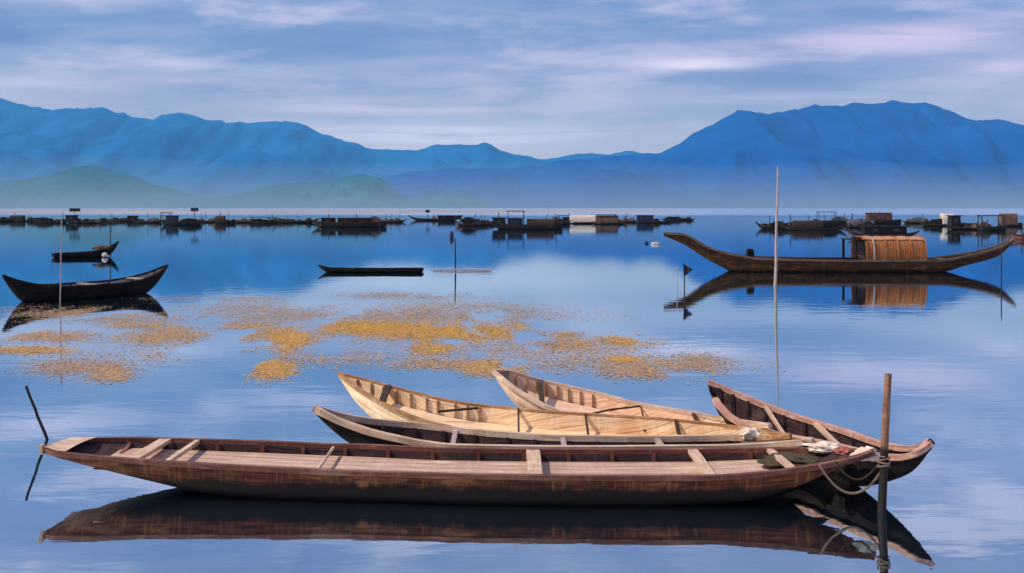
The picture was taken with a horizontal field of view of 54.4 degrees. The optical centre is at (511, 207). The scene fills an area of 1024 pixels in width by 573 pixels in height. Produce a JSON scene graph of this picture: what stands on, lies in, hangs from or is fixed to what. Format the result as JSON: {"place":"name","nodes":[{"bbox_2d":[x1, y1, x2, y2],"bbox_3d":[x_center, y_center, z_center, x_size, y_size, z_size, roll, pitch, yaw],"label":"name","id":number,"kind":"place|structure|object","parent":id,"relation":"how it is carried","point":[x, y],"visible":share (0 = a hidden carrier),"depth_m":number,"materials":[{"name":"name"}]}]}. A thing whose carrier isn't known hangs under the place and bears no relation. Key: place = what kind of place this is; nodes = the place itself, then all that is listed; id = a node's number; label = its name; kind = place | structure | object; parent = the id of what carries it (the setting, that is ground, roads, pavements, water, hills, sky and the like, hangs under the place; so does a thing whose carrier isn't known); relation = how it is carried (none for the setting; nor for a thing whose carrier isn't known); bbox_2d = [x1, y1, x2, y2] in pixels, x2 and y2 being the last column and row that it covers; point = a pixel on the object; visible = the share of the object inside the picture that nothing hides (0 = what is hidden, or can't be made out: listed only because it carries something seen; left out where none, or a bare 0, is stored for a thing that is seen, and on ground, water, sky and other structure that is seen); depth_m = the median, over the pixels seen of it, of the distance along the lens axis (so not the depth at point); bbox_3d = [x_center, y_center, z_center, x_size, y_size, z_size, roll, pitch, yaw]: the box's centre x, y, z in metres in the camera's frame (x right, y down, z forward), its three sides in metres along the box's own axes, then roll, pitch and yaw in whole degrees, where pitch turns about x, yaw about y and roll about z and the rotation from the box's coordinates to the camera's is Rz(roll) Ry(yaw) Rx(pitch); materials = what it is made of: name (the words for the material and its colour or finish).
{"place":"outdoors","nodes":[
{"label":"outdoors","id":0,"kind":"place"},
{"bbox_2d":[0,165,260,207],"bbox_3d":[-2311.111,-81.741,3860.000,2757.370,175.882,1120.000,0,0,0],"label":"hill","id":1,"kind":"structure","parent":0,"point":[86,186],"depth_m":3668.14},
{"bbox_2d":[213,174,424,207],"bbox_3d":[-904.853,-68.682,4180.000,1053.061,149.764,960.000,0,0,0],"label":"hill","id":2,"kind":"structure","parent":0,"point":[361,191],"depth_m":4031.05,"materials":[{"name":"plant"}]},
{"bbox_2d":[0,209,685,213],"bbox_3d":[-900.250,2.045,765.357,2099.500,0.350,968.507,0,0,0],"label":"sandbank","id":3,"kind":"structure","parent":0,"point":[98,211],"depth_m":508.64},
{"bbox_2d":[408,192,500,207],"bbox_3d":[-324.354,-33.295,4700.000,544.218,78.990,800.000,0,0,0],"label":"hill","id":4,"kind":"structure","parent":0,"point":[452,200],"depth_m":4558.36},
{"bbox_2d":[433,269,490,270],"bbox_3d":[-1.723,2.157,34.530,2.005,0.072,0.066,0,0,0],"label":"bamboo pole","id":5,"kind":"object","parent":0,"point":[463,269],"visible":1,"depth_m":34.51,"materials":[{"name":"grey wood"}]},
{"bbox_2d":[0,98,971,207],"bbox_3d":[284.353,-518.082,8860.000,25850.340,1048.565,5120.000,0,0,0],"label":"mountain range","id":6,"kind":"structure","parent":0,"point":[196,156],"depth_m":8408.75,"materials":[{"name":"blue stone"}]},
{"bbox_2d":[0,208,1023,572],"bbox_3d":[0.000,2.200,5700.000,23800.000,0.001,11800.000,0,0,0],"label":"water","id":7,"kind":"structure","parent":0,"point":[944,350],"depth_m":13.19,"materials":[{"name":"blue liquid"}]},
{"bbox_2d":[0,217,12,221],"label":"fishing boat","id":8,"kind":"object","parent":7,"relation":"on","point":[3,219],"visible":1,"depth_m":155.97,"materials":[{"name":"grey wood"}]},
{"bbox_2d":[7,213,37,221],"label":"fishing boat","id":9,"kind":"object","parent":7,"relation":"on","point":[17,218],"visible":0.69,"depth_m":155.99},
{"bbox_2d":[25,385,48,439],"bbox_3d":[-4.439,2.059,9.405,0.310,0.794,0.036,0,0,-44],"label":"stake","id":10,"kind":"object","parent":7,"relation":"in","point":[37,414],"visible":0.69,"depth_m":9.36,"materials":[{"name":"black wood"}]},
{"bbox_2d":[33,217,66,222],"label":"fishing boat","id":11,"kind":"object","parent":7,"relation":"on","point":[44,220],"visible":0.77,"depth_m":142.39,"materials":[{"name":"grey wood"}]},
{"bbox_2d":[59,220,61,300],"bbox_3d":[-10.486,1.371,23.140,0.038,2.166,0.572,0,0,-28],"label":"pole","id":12,"kind":"object","parent":7,"relation":"in","point":[60,262],"visible":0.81,"depth_m":23.09,"materials":[{"name":"grey wood"}]},
{"bbox_2d":[51,241,118,257],"bbox_3d":[-18.900,1.875,44.253,2.858,0.731,0.840,0,0,-42],"label":"rowing boat","id":13,"kind":"object","parent":7,"relation":"on","point":[97,253],"visible":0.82,"depth_m":43.99,"materials":[{"name":"black wood"}]},
{"bbox_2d":[92,244,110,249],"bbox_3d":[-18.436,1.776,44.702,0.785,0.225,0.553,0,0,19],"label":"tarp bundle","id":14,"kind":"object","parent":13,"relation":"in","point":[101,246],"visible":1,"depth_m":44.53,"materials":[{"name":"beige fabric"}]},
{"bbox_2d":[64,208,105,222],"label":"fishing boat","id":15,"kind":"object","parent":7,"relation":"on","point":[72,219],"visible":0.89,"depth_m":138.22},
{"bbox_2d":[2,265,168,301],"bbox_3d":[-10.390,1.881,24.550,1.100,0.757,4.252,0,0,38],"label":"rowing boat","id":16,"kind":"object","parent":7,"relation":"on","point":[141,283],"visible":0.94,"depth_m":24.09,"materials":[{"name":"black wood"}]},
{"bbox_2d":[100,213,119,221],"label":"fishing boat","id":17,"kind":"object","parent":7,"relation":"on","point":[108,220],"visible":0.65,"depth_m":146.68,"materials":[{"name":"brown wood"}]},
{"bbox_2d":[112,216,137,221],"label":"fishing boat","id":18,"kind":"object","parent":7,"relation":"on","point":[128,218],"visible":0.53,"depth_m":156.05,"materials":[{"name":"black wood"}]},
{"bbox_2d":[131,212,165,222],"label":"fishing boat","id":19,"kind":"object","parent":7,"relation":"on","point":[153,220],"visible":0.76,"depth_m":142.35,"materials":[{"name":"grey wood"}]},
{"bbox_2d":[160,208,201,224],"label":"fishing boat","id":20,"kind":"object","parent":7,"relation":"on","point":[171,219],"visible":0.86,"depth_m":123.95,"materials":[{"name":"brown wood"}]},
{"bbox_2d":[199,211,214,221],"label":"fishing boat","id":21,"kind":"object","parent":7,"relation":"on","point":[209,220],"visible":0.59,"depth_m":146.74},
{"bbox_2d":[214,212,235,223],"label":"fishing boat","id":22,"kind":"object","parent":7,"relation":"on","point":[220,219],"visible":0.9,"depth_m":134.28,"materials":[{"name":"grey wood"}]},
{"bbox_2d":[232,216,250,222],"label":"fishing boat","id":23,"kind":"object","parent":7,"relation":"on","point":[244,220],"visible":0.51,"depth_m":142.33,"materials":[{"name":"grey wood"}]},
{"bbox_2d":[249,215,277,222],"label":"fishing boat","id":24,"kind":"object","parent":7,"relation":"on","point":[253,220],"visible":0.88,"depth_m":138.29,"materials":[{"name":"black wood"}]},
{"bbox_2d":[268,216,319,222],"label":"fishing boat","id":25,"kind":"object","parent":7,"relation":"on","point":[282,220],"visible":0.73,"depth_m":142.26,"materials":[{"name":"grey wood"}]},
{"bbox_2d":[311,214,386,226],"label":"fishing boat","id":26,"kind":"object","parent":7,"relation":"on","point":[374,221],"visible":0.9,"depth_m":112.20,"materials":[{"name":"brown wood"}]},
{"bbox_2d":[318,265,423,272],"bbox_3d":[-4.810,2.091,33.900,3.572,0.278,0.740,0,0,0],"label":"punt","id":27,"kind":"object","parent":7,"relation":"on","point":[370,270],"visible":0.99,"depth_m":33.61,"materials":[{"name":"black wood"}]},
{"bbox_2d":[381,217,406,221],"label":"fishing boat","id":28,"kind":"object","parent":7,"relation":"on","point":[395,220],"visible":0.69,"depth_m":146.79,"materials":[{"name":"grey wood"}]},
{"bbox_2d":[0,289,797,390],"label":"floating weed","id":29,"kind":"object","parent":7,"relation":"on","point":[283,337],"visible":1,"depth_m":16.31,"materials":[{"name":"plant matter"},{"name":"leaves"}]},
{"bbox_2d":[408,210,462,220],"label":"fishing boat","id":30,"kind":"object","parent":7,"relation":"on","point":[448,217],"visible":0.92,"depth_m":166.62,"materials":[{"name":"brown wood"}]},
{"bbox_2d":[454,238,455,270],"bbox_3d":[-1.970,1.759,34.651,0.072,1.384,0.063,0,0,0],"label":"stake","id":31,"kind":"object","parent":7,"relation":"in","point":[455,252],"visible":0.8,"depth_m":34.63,"materials":[{"name":"grey wood"}]},
{"bbox_2d":[38,437,875,505],"bbox_3d":[-0.459,2.033,7.730,6.355,0.474,0.910,0,0,4],"label":"canoe","id":32,"kind":"object","parent":7,"relation":"on","point":[267,469],"visible":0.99,"depth_m":7.50,"materials":[{"name":"brown wood"}]},
{"bbox_2d":[756,451,821,466],"bbox_3d":[2.176,1.953,7.712,0.565,0.089,0.320,0,0,13],"label":"fishing net","id":33,"kind":"object","parent":32,"relation":"on","point":[797,459],"visible":0.74,"depth_m":7.66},
{"bbox_2d":[802,441,838,453],"bbox_3d":[2.419,1.861,7.743,0.297,0.073,0.187,0,0,0],"label":"cloth bundle","id":34,"kind":"object","parent":32,"relation":"on","point":[825,447],"visible":0.88,"depth_m":7.70,"materials":[{"name":"white fabric"}]},
{"bbox_2d":[767,428,876,454],"bbox_3d":[2.418,1.855,7.850,0.015,0.048,1.069,0,0,-33],"label":"rope","id":35,"kind":"object","parent":32,"relation":"attached to","point":[792,437],"visible":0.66,"depth_m":8.05,"materials":[{"name":"beige fabric"}]},
{"bbox_2d":[833,446,849,454],"bbox_3d":[2.525,1.856,7.598,0.128,0.064,0.129,0,0,-38],"label":"cloth bundle","id":36,"kind":"object","parent":32,"relation":"on","point":[842,450],"visible":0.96,"depth_m":7.57,"materials":[{"name":"fabric"}]},
{"bbox_2d":[818,464,878,494],"bbox_3d":[2.462,1.976,7.230,0.468,0.217,0.018,0,0,3],"label":"rope","id":37,"kind":"object","parent":32,"relation":"hanging from","point":[847,492],"visible":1,"depth_m":7.22,"materials":[{"name":"beige fabric"}]},
{"bbox_2d":[835,461,876,479],"bbox_3d":[2.495,1.914,7.230,0.292,0.134,0.014,0,0,12],"label":"rope","id":38,"kind":"object","parent":32,"relation":"hanging from","point":[864,477],"visible":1,"depth_m":7.23,"materials":[{"name":"beige fabric"}]},
{"bbox_2d":[850,446,879,461],"bbox_3d":[2.647,1.842,7.449,0.231,0.104,0.164,0,0,0],"label":"cloth bundle","id":39,"kind":"object","parent":32,"relation":"on","point":[863,449],"visible":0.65,"depth_m":7.42,"materials":[{"name":"white fabric"}]},
{"bbox_2d":[455,214,480,225],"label":"fishing boat","id":40,"kind":"object","parent":7,"relation":"on","point":[467,221],"visible":0.86,"depth_m":118.03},
{"bbox_2d":[476,215,492,224],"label":"fishing boat","id":41,"kind":"object","parent":7,"relation":"on","point":[485,222],"visible":0.35,"depth_m":124.13,"materials":[{"name":"grey wood"}]},
{"bbox_2d":[491,211,562,228],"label":"fishing boat","id":42,"kind":"object","parent":7,"relation":"on","point":[498,222],"visible":0.88,"depth_m":100.53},
{"bbox_2d":[552,213,571,223],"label":"fishing boat","id":43,"kind":"object","parent":7,"relation":"on","point":[562,221],"visible":0.4,"depth_m":130.78,"materials":[{"name":"black wood"}]},
{"bbox_2d":[312,404,814,447],"bbox_3d":[0.363,1.989,8.405,4.206,0.562,0.628,0,0,8],"label":"canoe","id":44,"kind":"object","parent":7,"relation":"on","point":[349,428],"visible":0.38,"depth_m":8.52,"materials":[{"name":"wood"},{"name":"tar"}]},
{"bbox_2d":[337,372,791,442],"bbox_3d":[0.260,1.943,8.912,4.338,0.634,0.712,0,0,17],"label":"canoe","id":45,"kind":"object","parent":7,"relation":"on","point":[375,399],"visible":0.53,"depth_m":9.17,"materials":[{"name":"wood"}]},
{"bbox_2d":[437,407,478,412],"bbox_3d":[-0.447,1.890,9.325,0.536,0.032,0.023,0,0,-28],"label":"rope","id":46,"kind":"object","parent":45,"relation":"on","point":[458,409],"visible":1,"depth_m":9.29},
{"bbox_2d":[740,427,761,439],"bbox_3d":[2.002,1.894,8.351,0.193,0.101,0.149,0,0,0],"label":"cloth bundle","id":47,"kind":"object","parent":45,"relation":"on","point":[747,433],"visible":1,"depth_m":8.31,"materials":[{"name":"white fabric"}]},
{"bbox_2d":[566,215,595,223],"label":"fishing boat","id":48,"kind":"object","parent":7,"relation":"on","point":[583,219],"visible":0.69,"depth_m":134.27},
{"bbox_2d":[593,214,625,223],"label":"fishing boat","id":49,"kind":"object","parent":7,"relation":"on","point":[607,219],"visible":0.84,"depth_m":130.61,"materials":[{"name":"brown wood"}]},
{"bbox_2d":[618,213,635,221],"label":"fishing boat","id":50,"kind":"object","parent":7,"relation":"on","point":[628,220],"visible":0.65,"depth_m":146.70,"materials":[{"name":"brown wood"}]},
{"bbox_2d":[491,369,771,429],"bbox_3d":[1.094,1.941,9.349,2.874,0.639,0.832,0,0,28],"label":"canoe","id":51,"kind":"object","parent":7,"relation":"on","point":[521,390],"visible":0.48,"depth_m":9.77,"materials":[{"name":"wood"}]},
{"bbox_2d":[592,405,645,431],"bbox_3d":[1.048,1.959,9.181,0.800,0.119,0.558,0,0,-32],"label":"rope","id":52,"kind":"object","parent":51,"relation":"attached to","point":[611,409],"visible":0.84,"depth_m":9.43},
{"bbox_2d":[635,215,670,222],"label":"fishing boat","id":53,"kind":"object","parent":7,"relation":"on","point":[644,219],"visible":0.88,"depth_m":138.17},
{"bbox_2d":[661,214,694,220],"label":"fishing boat","id":54,"kind":"object","parent":7,"relation":"on","point":[670,218],"visible":1,"depth_m":166.95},
{"bbox_2d":[683,263,691,291],"bbox_3d":[4.574,2.029,25.945,0.235,1.142,0.056,0,0,5],"label":"flag stake","id":55,"kind":"object","parent":7,"relation":"in","point":[686,270],"visible":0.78,"depth_m":25.93,"materials":[{"name":"black fabric"}]},
{"bbox_2d":[755,219,791,228],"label":"fishing boat","id":56,"kind":"object","parent":7,"relation":"on","point":[767,226],"visible":0.63,"depth_m":102.90,"materials":[{"name":"brown wood"}]},
{"bbox_2d":[774,167,778,284],"bbox_3d":[7.476,0.775,28.206,0.159,3.853,0.098,0,0,0],"label":"tall pole","id":57,"kind":"object","parent":7,"relation":"in","point":[776,259],"visible":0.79,"depth_m":28.18,"materials":[{"name":"wood"}]},
{"bbox_2d":[780,215,846,229],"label":"fishing boat","id":58,"kind":"object","parent":7,"relation":"on","point":[808,224],"visible":0.86,"depth_m":96.55,"materials":[{"name":"brown wood"}]},
{"bbox_2d":[707,380,934,485],"bbox_3d":[2.471,1.933,8.351,0.557,0.635,2.365,0,0,-38],"label":"canoe","id":59,"kind":"object","parent":7,"relation":"on","point":[733,407],"visible":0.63,"depth_m":8.37,"materials":[{"name":"wood"},{"name":"tar"}]},
{"bbox_2d":[814,217,850,223],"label":"fishing boat","id":60,"kind":"object","parent":7,"relation":"on","point":[840,220],"visible":0.48,"depth_m":130.79,"materials":[{"name":"grey"}]},
{"bbox_2d":[663,232,1016,271],"bbox_3d":[11.298,1.583,34.413,12.075,1.452,1.876,0,0,0],"label":"sampan","id":61,"kind":"object","parent":7,"relation":"on","point":[888,253],"visible":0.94,"depth_m":33.77,"materials":[{"name":"brown wood"}]},
{"bbox_2d":[853,241,865,258],"bbox_3d":[12.028,1.462,34.400,0.030,0.577,1.300,0,0,0],"label":"cabin door","id":62,"kind":"structure","parent":61,"relation":"in","point":[861,245],"depth_m":34.22,"materials":[{"name":"brown wood"}]},
{"bbox_2d":[846,214,876,227],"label":"fishing boat","id":63,"kind":"object","parent":7,"relation":"on","point":[854,223],"visible":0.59,"depth_m":107.53,"materials":[{"name":"grey"}]},
{"bbox_2d":[848,215,918,236],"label":"fishing boat","id":64,"kind":"object","parent":7,"relation":"on","point":[891,230],"visible":0.76,"depth_m":74.20,"materials":[{"name":"black wood"}]},
{"bbox_2d":[865,212,901,223],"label":"fishing boat","id":65,"kind":"object","parent":7,"relation":"on","point":[880,218],"visible":0.69,"depth_m":134.32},
{"bbox_2d":[877,373,891,512],"bbox_3d":[2.683,1.949,7.194,0.119,1.505,0.067,0,0,21],"label":"mooring post","id":66,"kind":"object","parent":7,"relation":"in","point":[883,480],"visible":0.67,"depth_m":7.17,"materials":[{"name":"brown wood"}]},
{"bbox_2d":[876,454,890,467],"bbox_3d":[2.683,1.832,7.190,0.100,0.099,0.102,0,0,0],"label":"rope","id":67,"kind":"object","parent":66,"relation":"attached to","point":[879,460],"visible":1,"depth_m":7.16,"materials":[{"name":"beige fabric"}]},
{"bbox_2d":[903,213,927,222],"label":"fishing boat","id":68,"kind":"object","parent":7,"relation":"on","point":[916,219],"visible":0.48,"depth_m":138.33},
{"bbox_2d":[920,212,961,225],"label":"fishing boat","id":69,"kind":"object","parent":7,"relation":"on","point":[942,220],"visible":0.53,"depth_m":118.01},
{"bbox_2d":[945,215,990,229],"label":"fishing boat","id":70,"kind":"object","parent":7,"relation":"on","point":[954,222],"visible":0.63,"depth_m":98.57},
{"bbox_2d":[975,215,1005,230],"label":"fishing boat","id":71,"kind":"object","parent":7,"relation":"on","point":[983,226],"visible":0.89,"depth_m":94.70,"materials":[{"name":"wood"}]},
{"bbox_2d":[1001,251,1001,284],"bbox_3d":[13.865,1.839,28.204,0.043,1.223,0.044,0,0,0],"label":"stake","id":72,"kind":"object","parent":7,"relation":"in","point":[1001,267],"visible":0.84,"depth_m":28.19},
{"bbox_2d":[999,213,1022,226],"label":"fishing boat","id":73,"kind":"object","parent":7,"relation":"on","point":[1010,219],"visible":0.87,"depth_m":115.02,"materials":[{"name":"wood"}]},
{"bbox_2d":[1009,226,1023,239],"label":"fishing boat","id":74,"kind":"object","parent":7,"relation":"on","point":[1019,235],"visible":0.84,"depth_m":68.05,"materials":[{"name":"brown wood"}]},
{"bbox_2d":[0,0,1023,158],"label":"sky","id":75,"kind":"structure","parent":0,"point":[539,79],"materials":[{"name":"blue"}]},
{"bbox_2d":[380,100,1023,207],"bbox_3d":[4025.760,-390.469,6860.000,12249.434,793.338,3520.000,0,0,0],"label":"mountain range","id":76,"kind":"structure","parent":0,"point":[893,154],"depth_m":6040.14,"materials":[{"name":"blue stone"}]}
]}

